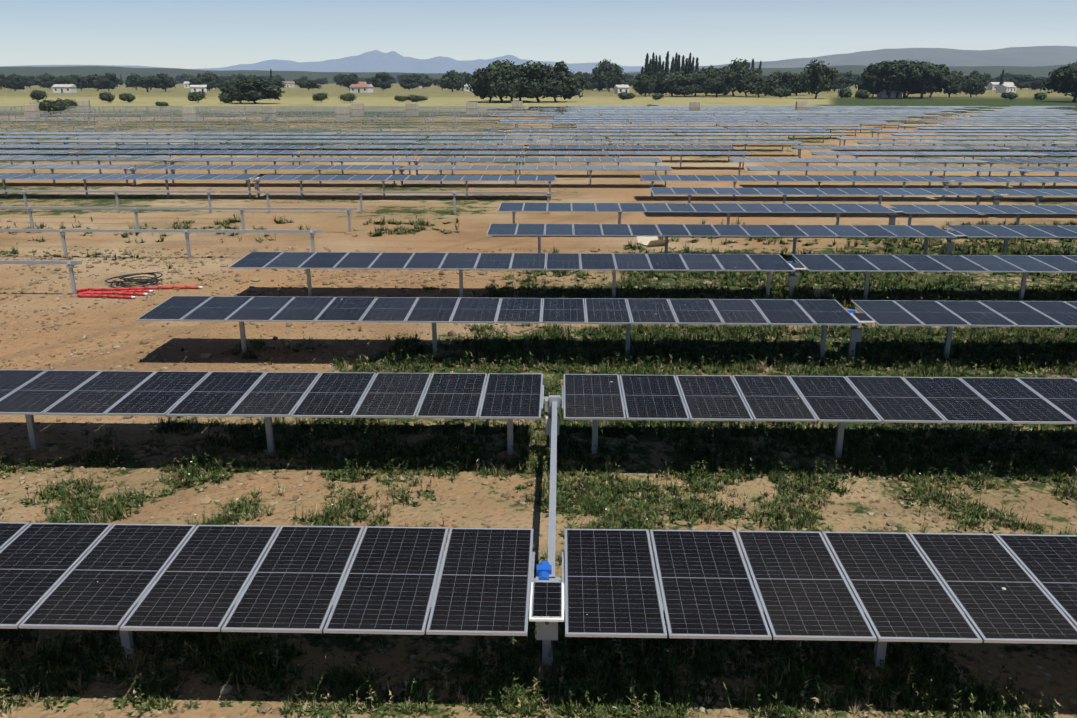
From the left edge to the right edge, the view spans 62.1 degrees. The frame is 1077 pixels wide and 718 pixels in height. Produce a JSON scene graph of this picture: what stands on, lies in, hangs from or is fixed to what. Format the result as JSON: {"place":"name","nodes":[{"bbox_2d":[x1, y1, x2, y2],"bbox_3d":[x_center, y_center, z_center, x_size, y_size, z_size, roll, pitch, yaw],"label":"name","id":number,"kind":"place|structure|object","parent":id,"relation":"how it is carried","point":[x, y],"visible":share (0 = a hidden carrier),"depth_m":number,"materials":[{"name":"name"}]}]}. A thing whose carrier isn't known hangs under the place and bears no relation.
{"place":"outdoors","nodes":[
{"label":"outdoors","id":0,"kind":"place"},
{"bbox_2d":[52,84,76,92],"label":"house","id":1,"kind":"structure","parent":0,"point":[64,88],"depth_m":482.33,"materials":[{"name":"grey"}]},
{"bbox_2d":[0,65,226,70],"bbox_3d":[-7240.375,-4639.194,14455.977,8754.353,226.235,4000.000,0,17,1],"label":"distant hills","id":2,"kind":"structure","parent":0,"point":[97,65],"depth_m":13964.66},
{"bbox_2d":[190,85,206,92],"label":"house","id":3,"kind":"structure","parent":0,"point":[197,88],"depth_m":485.92,"materials":[{"name":"grey"}]},
{"bbox_2d":[0,66,472,83],"bbox_3d":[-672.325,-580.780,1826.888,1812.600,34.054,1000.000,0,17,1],"label":"hill","id":4,"kind":"structure","parent":0,"point":[124,72],"depth_m":1598.08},
{"bbox_2d":[349,84,372,92],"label":"house","id":5,"kind":"structure","parent":0,"point":[361,88],"depth_m":488.22,"materials":[{"name":"grey"}]},
{"bbox_2d":[203,50,644,73],"bbox_3d":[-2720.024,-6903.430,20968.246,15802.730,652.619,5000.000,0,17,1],"label":"mountains","id":6,"kind":"structure","parent":0,"point":[378,61],"depth_m":19595.03,"materials":[{"name":"stone"}]},
{"bbox_2d":[0,84,1076,717],"bbox_3d":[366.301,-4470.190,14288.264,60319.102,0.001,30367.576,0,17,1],"label":"ground","id":7,"kind":"structure","parent":0,"point":[476,214],"depth_m":32.99,"materials":[{"name":"soil"}]},
{"bbox_2d":[0,74,26,90],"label":"oak","id":8,"kind":"object","parent":7,"relation":"on","point":[13,81],"visible":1,"depth_m":527.58,"materials":[{"name":"green plant"}]},
{"bbox_2d":[19,75,40,87],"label":"oak","id":9,"kind":"object","parent":7,"relation":"on","point":[31,81],"visible":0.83,"depth_m":745.47,"materials":[{"name":"green plant"}]},
{"bbox_2d":[23,104,39,117],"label":"module pallet","id":10,"kind":"object","parent":7,"relation":"on","point":[29,108],"visible":0.79,"depth_m":167.51,"materials":[{"name":"cardboard"}]},
{"bbox_2d":[30,89,47,101],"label":"bush","id":11,"kind":"object","parent":7,"relation":"on","point":[36,94],"visible":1,"depth_m":290.89,"materials":[{"name":"green plant"}]},
{"bbox_2d":[38,75,54,87],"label":"oak","id":12,"kind":"object","parent":7,"relation":"on","point":[47,83],"visible":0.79,"depth_m":632.85,"materials":[{"name":"green plant"}]},
{"bbox_2d":[38,99,67,114],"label":"bush","id":13,"kind":"object","parent":7,"relation":"on","point":[48,105],"visible":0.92,"depth_m":176.50,"materials":[{"name":"green plant"}]},
{"bbox_2d":[51,74,75,83],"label":"oak","id":14,"kind":"object","parent":7,"relation":"on","point":[62,79],"visible":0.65,"depth_m":603.70,"materials":[{"name":"green plant"}]},
{"bbox_2d":[57,98,77,109],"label":"bush","id":15,"kind":"object","parent":7,"relation":"on","point":[68,102],"visible":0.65,"depth_m":208.76,"materials":[{"name":"green plant"}]},
{"bbox_2d":[70,75,85,90],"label":"oak","id":16,"kind":"object","parent":7,"relation":"on","point":[75,81],"visible":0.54,"depth_m":553.12,"materials":[{"name":"green plant"}]},
{"bbox_2d":[77,100,90,109],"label":"module pallet","id":17,"kind":"object","parent":7,"relation":"on","point":[84,104],"visible":0.67,"depth_m":199.15,"materials":[{"name":"cardboard"}]},
{"bbox_2d":[79,74,110,90],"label":"oak","id":18,"kind":"object","parent":7,"relation":"on","point":[89,82],"visible":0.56,"depth_m":544.82,"materials":[{"name":"green plant"}]},
{"bbox_2d":[98,92,114,102],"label":"bush","id":19,"kind":"object","parent":7,"relation":"on","point":[107,96],"visible":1,"depth_m":277.45,"materials":[{"name":"green plant"}]},
{"bbox_2d":[95,73,119,90],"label":"oak","id":20,"kind":"object","parent":7,"relation":"on","point":[108,80],"visible":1,"depth_m":538.65,"materials":[{"name":"green plant"}]},
{"bbox_2d":[119,93,135,102],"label":"bush","id":21,"kind":"object","parent":7,"relation":"on","point":[129,97],"visible":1,"depth_m":279.49,"materials":[{"name":"green plant"}]},
{"bbox_2d":[124,73,140,89],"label":"oak","id":22,"kind":"object","parent":7,"relation":"on","point":[128,83],"visible":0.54,"depth_m":607.17,"materials":[{"name":"green plant"}]},
{"bbox_2d":[76,272,202,298],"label":"red cables","id":23,"kind":"object","parent":7,"relation":"on","point":[98,292],"visible":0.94,"depth_m":31.62,"materials":[{"name":"red"}]},
{"bbox_2d":[130,76,161,91],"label":"oak tree","id":24,"kind":"object","parent":7,"relation":"on","point":[146,80],"visible":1,"depth_m":503.26,"materials":[{"name":"green plant"}]},
{"bbox_2d":[151,73,176,91],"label":"oak","id":25,"kind":"object","parent":7,"relation":"on","point":[166,82],"visible":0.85,"depth_m":521.27,"materials":[{"name":"green plant"}]},
{"bbox_2d":[179,73,196,82],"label":"oak","id":26,"kind":"object","parent":7,"relation":"on","point":[184,77],"visible":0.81,"depth_m":1079.06,"materials":[{"name":"green plant"}]},
{"bbox_2d":[182,106,197,121],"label":"module pallet","id":27,"kind":"object","parent":7,"relation":"on","point":[189,110],"visible":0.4,"depth_m":155.33,"materials":[{"name":"cardboard"}]},
{"bbox_2d":[187,90,206,102],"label":"bush","id":28,"kind":"object","parent":7,"relation":"on","point":[195,96],"visible":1,"depth_m":275.07,"materials":[{"name":"green plant"}]},
{"bbox_2d":[197,75,216,90],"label":"oak","id":29,"kind":"object","parent":7,"relation":"on","point":[209,81],"visible":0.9,"depth_m":541.82,"materials":[{"name":"green plant"}]},
{"bbox_2d":[197,71,218,90],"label":"oak","id":30,"kind":"object","parent":7,"relation":"on","point":[215,77],"visible":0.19,"depth_m":552.42,"materials":[{"name":"green plant"}]},
{"bbox_2d":[218,92,233,102],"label":"bush","id":31,"kind":"object","parent":7,"relation":"on","point":[222,97],"visible":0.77,"depth_m":271.43,"materials":[{"name":"green plant"}]},
{"bbox_2d":[215,78,240,88],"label":"oak","id":32,"kind":"object","parent":7,"relation":"on","point":[225,83],"visible":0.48,"depth_m":535.73,"materials":[{"name":"green plant"}]},
{"bbox_2d":[219,83,259,102],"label":"oak","id":33,"kind":"object","parent":7,"relation":"on","point":[229,88],"visible":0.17,"depth_m":273.23,"materials":[{"name":"green plant"}]},
{"bbox_2d":[227,78,284,103],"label":"oak","id":34,"kind":"object","parent":7,"relation":"on","point":[254,91],"visible":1,"depth_m":264.23,"materials":[{"name":"green plant"}]},
{"bbox_2d":[261,106,275,120],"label":"module pallet","id":35,"kind":"object","parent":7,"relation":"on","point":[268,110],"visible":0.81,"depth_m":157.85,"materials":[{"name":"cardboard"}]},
{"bbox_2d":[266,77,285,87],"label":"oak","id":36,"kind":"object","parent":7,"relation":"on","point":[279,82],"visible":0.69,"depth_m":624.66,"materials":[{"name":"green plant"}]},
{"bbox_2d":[296,78,322,89],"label":"oak","id":37,"kind":"object","parent":7,"relation":"on","point":[308,84],"visible":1,"depth_m":582.52,"materials":[{"name":"green plant"}]},
{"bbox_2d":[312,93,329,102],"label":"bush","id":38,"kind":"object","parent":7,"relation":"on","point":[317,97],"visible":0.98,"depth_m":280.95,"materials":[{"name":"green plant"}]},
{"bbox_2d":[333,73,345,85],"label":"oak","id":39,"kind":"object","parent":7,"relation":"on","point":[337,79],"visible":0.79,"depth_m":818.41,"materials":[{"name":"green plant"}]},
{"bbox_2d":[335,106,349,120],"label":"module pallet","id":40,"kind":"object","parent":7,"relation":"on","point":[340,110],"visible":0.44,"depth_m":154.63,"materials":[{"name":"cardboard"}]},
{"bbox_2d":[338,93,356,102],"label":"bush","id":41,"kind":"object","parent":7,"relation":"on","point":[347,97],"visible":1,"depth_m":279.85,"materials":[{"name":"green plant"}]},
{"bbox_2d":[341,73,358,90],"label":"oak","id":42,"kind":"object","parent":7,"relation":"on","point":[347,81],"visible":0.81,"depth_m":567.37,"materials":[{"name":"green plant"}]},
{"bbox_2d":[351,103,363,116],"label":"module pallet","id":43,"kind":"object","parent":7,"relation":"on","point":[357,106],"visible":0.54,"depth_m":175.63,"materials":[{"name":"cardboard"}]},
{"bbox_2d":[373,72,392,90],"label":"oak","id":44,"kind":"object","parent":7,"relation":"on","point":[382,80],"visible":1,"depth_m":553.46,"materials":[{"name":"green plant"}]},
{"bbox_2d":[400,77,419,89],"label":"oak","id":45,"kind":"object","parent":7,"relation":"on","point":[408,83],"visible":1,"depth_m":591.63,"materials":[{"name":"green plant"}]},
{"bbox_2d":[405,103,418,116],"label":"module pallet","id":46,"kind":"object","parent":7,"relation":"on","point":[411,106],"visible":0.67,"depth_m":175.46,"materials":[{"name":"cardboard"}]},
{"bbox_2d":[407,94,426,101],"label":"bush","id":47,"kind":"object","parent":7,"relation":"on","point":[412,98],"visible":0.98,"depth_m":288.07,"materials":[{"name":"green plant"}]},
{"bbox_2d":[416,77,431,87],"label":"oak","id":48,"kind":"object","parent":7,"relation":"on","point":[423,81],"visible":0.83,"depth_m":711.67,"materials":[{"name":"green plant"}]},
{"bbox_2d":[438,70,466,91],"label":"oak","id":49,"kind":"object","parent":7,"relation":"on","point":[452,79],"visible":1,"depth_m":497.45,"materials":[{"name":"green plant"}]},
{"bbox_2d":[450,71,472,90],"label":"oak","id":50,"kind":"object","parent":7,"relation":"on","point":[466,76],"visible":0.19,"depth_m":559.45,"materials":[{"name":"green plant"}]},
{"bbox_2d":[466,102,477,113],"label":"module pallet","id":51,"kind":"object","parent":7,"relation":"on","point":[471,105],"visible":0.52,"depth_m":182.72,"materials":[{"name":"cardboard"}]},
{"bbox_2d":[467,68,493,101],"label":"oak","id":52,"kind":"object","parent":7,"relation":"on","point":[480,91],"visible":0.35,"depth_m":283.87,"materials":[{"name":"green plant"}]},
{"bbox_2d":[472,59,529,102],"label":"oak","id":53,"kind":"object","parent":7,"relation":"on","point":[500,80],"visible":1,"depth_m":274.37,"materials":[{"name":"green plant"}]},
{"bbox_2d":[512,101,522,112],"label":"module pallet","id":54,"kind":"object","parent":7,"relation":"on","point":[517,104],"visible":0.52,"depth_m":192.04,"materials":[{"name":"cardboard"}]},
{"bbox_2d":[0,212,1076,717],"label":"weeds","id":55,"kind":"object","parent":7,"relation":"on","point":[630,690],"visible":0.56,"depth_m":16.84,"materials":[{"name":"plant"}]},
{"bbox_2d":[0,106,1076,674],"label":"tracker steel","id":56,"kind":"object","parent":7,"relation":"on","point":[546,626],"visible":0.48,"depth_m":55.68,"materials":[{"name":"grey"}]},
{"bbox_2d":[0,106,1076,643],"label":"solar panels","id":57,"kind":"object","parent":56,"relation":"on","point":[1008,588],"visible":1,"depth_m":16.74,"materials":[{"name":"black glass"}]},
{"bbox_2d":[0,246,1076,717],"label":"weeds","id":58,"kind":"object","parent":7,"relation":"on","point":[396,690],"visible":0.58,"depth_m":19.45,"materials":[{"name":"plant"}]},
{"bbox_2d":[512,60,574,101],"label":"oak","id":59,"kind":"object","parent":7,"relation":"on","point":[537,85],"visible":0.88,"depth_m":277.17,"materials":[{"name":"green plant"}]},
{"bbox_2d":[25,231,1076,680],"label":"soil mounds","id":60,"kind":"object","parent":7,"relation":"on","point":[501,455],"visible":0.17,"depth_m":11.58,"materials":[{"name":"soil"}]},
{"bbox_2d":[530,63,585,101],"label":"oak","id":61,"kind":"object","parent":7,"relation":"on","point":[570,93],"visible":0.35,"depth_m":285.04,"materials":[{"name":"green plant"}]},
{"bbox_2d":[576,75,592,89],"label":"oak","id":62,"kind":"object","parent":7,"relation":"on","point":[581,78],"visible":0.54,"depth_m":492.89,"materials":[{"name":"green plant"}]},
{"bbox_2d":[587,75,597,90],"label":"oak","id":63,"kind":"object","parent":7,"relation":"on","point":[593,83],"visible":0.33,"depth_m":548.90,"materials":[{"name":"green plant"}]},
{"bbox_2d":[591,58,626,91],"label":"oak","id":64,"kind":"object","parent":7,"relation":"on","point":[611,75],"visible":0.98,"depth_m":510.70,"materials":[{"name":"green plant"}]},
{"bbox_2d":[618,91,635,99],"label":"bush","id":65,"kind":"object","parent":7,"relation":"on","point":[623,96],"visible":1,"depth_m":315.32,"materials":[{"name":"green plant"}]},
{"bbox_2d":[631,73,658,95],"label":"oak","id":66,"kind":"object","parent":7,"relation":"on","point":[642,83],"visible":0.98,"depth_m":378.33,"materials":[{"name":"green plant"}]},
{"bbox_2d":[644,53,648,91],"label":"cypress","id":67,"kind":"object","parent":7,"relation":"on","point":[646,64],"visible":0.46,"depth_m":404.96,"materials":[{"name":"green plant"}]},
{"bbox_2d":[647,58,653,93],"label":"cypress","id":68,"kind":"object","parent":7,"relation":"on","point":[649,72],"visible":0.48,"depth_m":398.01,"materials":[{"name":"green plant"}]},
{"bbox_2d":[636,236,670,246],"bbox_3d":[5.173,-5.331,40.228,1.100,0.370,1.245,-8,19,-24],"label":"rock","id":69,"kind":"object","parent":7,"relation":"on","point":[648,241],"visible":0.88,"depth_m":40.38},
{"bbox_2d":[648,70,668,93],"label":"oak","id":70,"kind":"object","parent":7,"relation":"on","point":[656,76],"visible":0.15,"depth_m":382.31,"materials":[{"name":"green plant"}]},
{"bbox_2d":[664,51,668,94],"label":"cypress","id":71,"kind":"object","parent":7,"relation":"on","point":[666,68],"visible":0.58,"depth_m":414.04,"materials":[{"name":"green plant"}]},
{"bbox_2d":[657,70,689,95],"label":"oak","id":72,"kind":"object","parent":7,"relation":"on","point":[666,81],"visible":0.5,"depth_m":375.22,"materials":[{"name":"green plant"}]},
{"bbox_2d":[670,75,701,96],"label":"oak","id":73,"kind":"object","parent":7,"relation":"on","point":[684,85],"visible":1,"depth_m":363.82,"materials":[{"name":"green plant"}]},
{"bbox_2d":[688,69,712,95],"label":"oak","id":74,"kind":"object","parent":7,"relation":"on","point":[705,75],"visible":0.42,"depth_m":377.10,"materials":[{"name":"green plant"}]},
{"bbox_2d":[700,65,718,95],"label":"oak","id":75,"kind":"object","parent":7,"relation":"on","point":[712,70],"visible":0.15,"depth_m":387.20,"materials":[{"name":"green plant"}]},
{"bbox_2d":[702,73,736,96],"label":"oak","id":76,"kind":"object","parent":7,"relation":"on","point":[720,83],"visible":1,"depth_m":358.38,"materials":[{"name":"green plant"}]},
{"bbox_2d":[715,58,752,96],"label":"oak","id":77,"kind":"object","parent":7,"relation":"on","point":[738,69],"visible":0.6,"depth_m":371.65,"materials":[{"name":"green plant"}]},
{"bbox_2d":[737,72,781,96],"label":"oak","id":78,"kind":"object","parent":7,"relation":"on","point":[756,83],"visible":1,"depth_m":358.86,"materials":[{"name":"green plant"}]},
{"bbox_2d":[765,71,791,95],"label":"oak","id":79,"kind":"object","parent":7,"relation":"on","point":[784,80],"visible":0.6,"depth_m":386.03,"materials":[{"name":"green plant"}]},
{"bbox_2d":[771,88,791,97],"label":"bush","id":80,"kind":"object","parent":7,"relation":"on","point":[786,92],"visible":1,"depth_m":340.84,"materials":[{"name":"green plant"}]},
{"bbox_2d":[787,73,803,95],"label":"oak","id":81,"kind":"object","parent":7,"relation":"on","point":[793,85],"visible":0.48,"depth_m":395.10,"materials":[{"name":"green plant"}]},
{"bbox_2d":[795,101,807,107],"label":"utility cabinet","id":82,"kind":"object","parent":7,"relation":"on","point":[800,104],"visible":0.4,"depth_m":190.58,"materials":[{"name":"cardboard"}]},
{"bbox_2d":[794,59,837,98],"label":"oak","id":83,"kind":"object","parent":7,"relation":"on","point":[817,78],"visible":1,"depth_m":329.92,"materials":[{"name":"green plant"}]},
{"bbox_2d":[813,289,831,297],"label":"weeds","id":84,"kind":"object","parent":7,"relation":"on","point":[816,292],"visible":0.33,"depth_m":30.84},
{"bbox_2d":[831,72,851,90],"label":"oak","id":85,"kind":"object","parent":7,"relation":"on","point":[834,86],"visible":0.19,"depth_m":533.45,"materials":[{"name":"green plant"}]},
{"bbox_2d":[832,76,855,88],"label":"tree","id":86,"kind":"object","parent":7,"relation":"on","point":[846,80],"visible":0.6,"depth_m":494.38,"materials":[{"name":"green plant"}]},
{"bbox_2d":[838,87,852,97],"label":"bush","id":87,"kind":"object","parent":7,"relation":"on","point":[845,92],"visible":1,"depth_m":335.89,"materials":[{"name":"green plant"}]},
{"bbox_2d":[854,88,869,98],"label":"bush","id":88,"kind":"object","parent":7,"relation":"on","point":[863,94],"visible":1,"depth_m":331.19,"materials":[{"name":"green plant"}]},
{"bbox_2d":[855,67,887,97],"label":"oak","id":89,"kind":"object","parent":7,"relation":"on","point":[873,84],"visible":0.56,"depth_m":349.67,"materials":[{"name":"green plant"}]},
{"bbox_2d":[877,89,901,97],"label":"house","id":90,"kind":"structure","parent":7,"relation":"on","point":[884,94],"depth_m":351.23,"materials":[{"name":"grey"}]},
{"bbox_2d":[867,60,917,98],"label":"pine","id":91,"kind":"object","parent":7,"relation":"on","point":[889,71],"visible":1,"depth_m":326.98,"materials":[{"name":"green plant"}]},
{"bbox_2d":[883,60,928,97],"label":"oak","id":92,"kind":"object","parent":7,"relation":"on","point":[910,87],"visible":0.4,"depth_m":341.77,"materials":[{"name":"green plant"}]},
{"bbox_2d":[893,59,930,97],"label":"pine","id":93,"kind":"object","parent":7,"relation":"on","point":[900,62],"visible":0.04,"depth_m":346.87,"materials":[{"name":"green plant"}]},
{"bbox_2d":[906,62,949,98],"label":"pine","id":94,"kind":"object","parent":7,"relation":"on","point":[926,71],"visible":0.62,"depth_m":331.42,"materials":[{"name":"green plant"}]},
{"bbox_2d":[924,72,953,96],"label":"oak","id":95,"kind":"object","parent":7,"relation":"on","point":[933,86],"visible":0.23,"depth_m":355.36,"materials":[{"name":"green plant"}]},
{"bbox_2d":[939,71,967,96],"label":"oak","id":96,"kind":"object","parent":7,"relation":"on","point":[957,85],"visible":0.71,"depth_m":356.20,"materials":[{"name":"green plant"}]},
{"bbox_2d":[962,75,987,96],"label":"oak","id":97,"kind":"object","parent":7,"relation":"on","point":[975,86],"visible":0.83,"depth_m":361.00,"materials":[{"name":"green plant"}]},
{"bbox_2d":[1001,92,1018,99],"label":"bush","id":98,"kind":"object","parent":7,"relation":"on","point":[1011,96],"visible":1,"depth_m":315.87,"materials":[{"name":"green plant"}]},
{"bbox_2d":[1010,74,1033,89],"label":"oak","id":99,"kind":"object","parent":7,"relation":"on","point":[1020,81],"visible":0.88,"depth_m":606.28,"materials":[{"name":"green plant"}]},
{"bbox_2d":[1029,76,1046,90],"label":"oak","id":100,"kind":"object","parent":7,"relation":"on","point":[1037,83],"visible":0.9,"depth_m":531.65,"materials":[{"name":"green plant"}]},
{"bbox_2d":[1034,92,1046,99],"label":"bush","id":101,"kind":"object","parent":7,"relation":"on","point":[1040,96],"visible":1,"depth_m":310.99,"materials":[{"name":"green plant"}]},
{"bbox_2d":[1041,62,1076,101],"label":"oak","id":102,"kind":"object","parent":7,"relation":"on","point":[1063,79],"visible":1,"depth_m":283.30,"materials":[{"name":"green plant"}]},
{"bbox_2d":[0,0,1076,68],"label":"sky","id":103,"kind":"structure","parent":0,"point":[182,34],"materials":[{"name":"blue"}]},
{"bbox_2d":[614,85,629,93],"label":"house","id":104,"kind":"structure","parent":0,"point":[618,89],"depth_m":447.09,"materials":[{"name":"grey"}]},
{"bbox_2d":[623,64,1070,79],"bbox_3d":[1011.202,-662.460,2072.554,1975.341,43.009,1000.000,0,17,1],"label":"hill","id":105,"kind":"structure","parent":0,"point":[1035,71],"depth_m":1851.52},
{"bbox_2d":[621,46,1076,73],"bbox_3d":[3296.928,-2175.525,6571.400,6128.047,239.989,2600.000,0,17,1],"label":"ridge","id":106,"kind":"structure","parent":0,"point":[1033,56],"depth_m":5964.64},
{"bbox_2d":[988,82,1014,89],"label":"house","id":107,"kind":"structure","parent":0,"point":[992,85],"depth_m":602.40,"materials":[{"name":"grey"}]},
{"bbox_2d":[995,84,1015,92],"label":"house","id":108,"kind":"structure","parent":0,"point":[1005,88],"depth_m":475.38,"materials":[{"name":"grey"}]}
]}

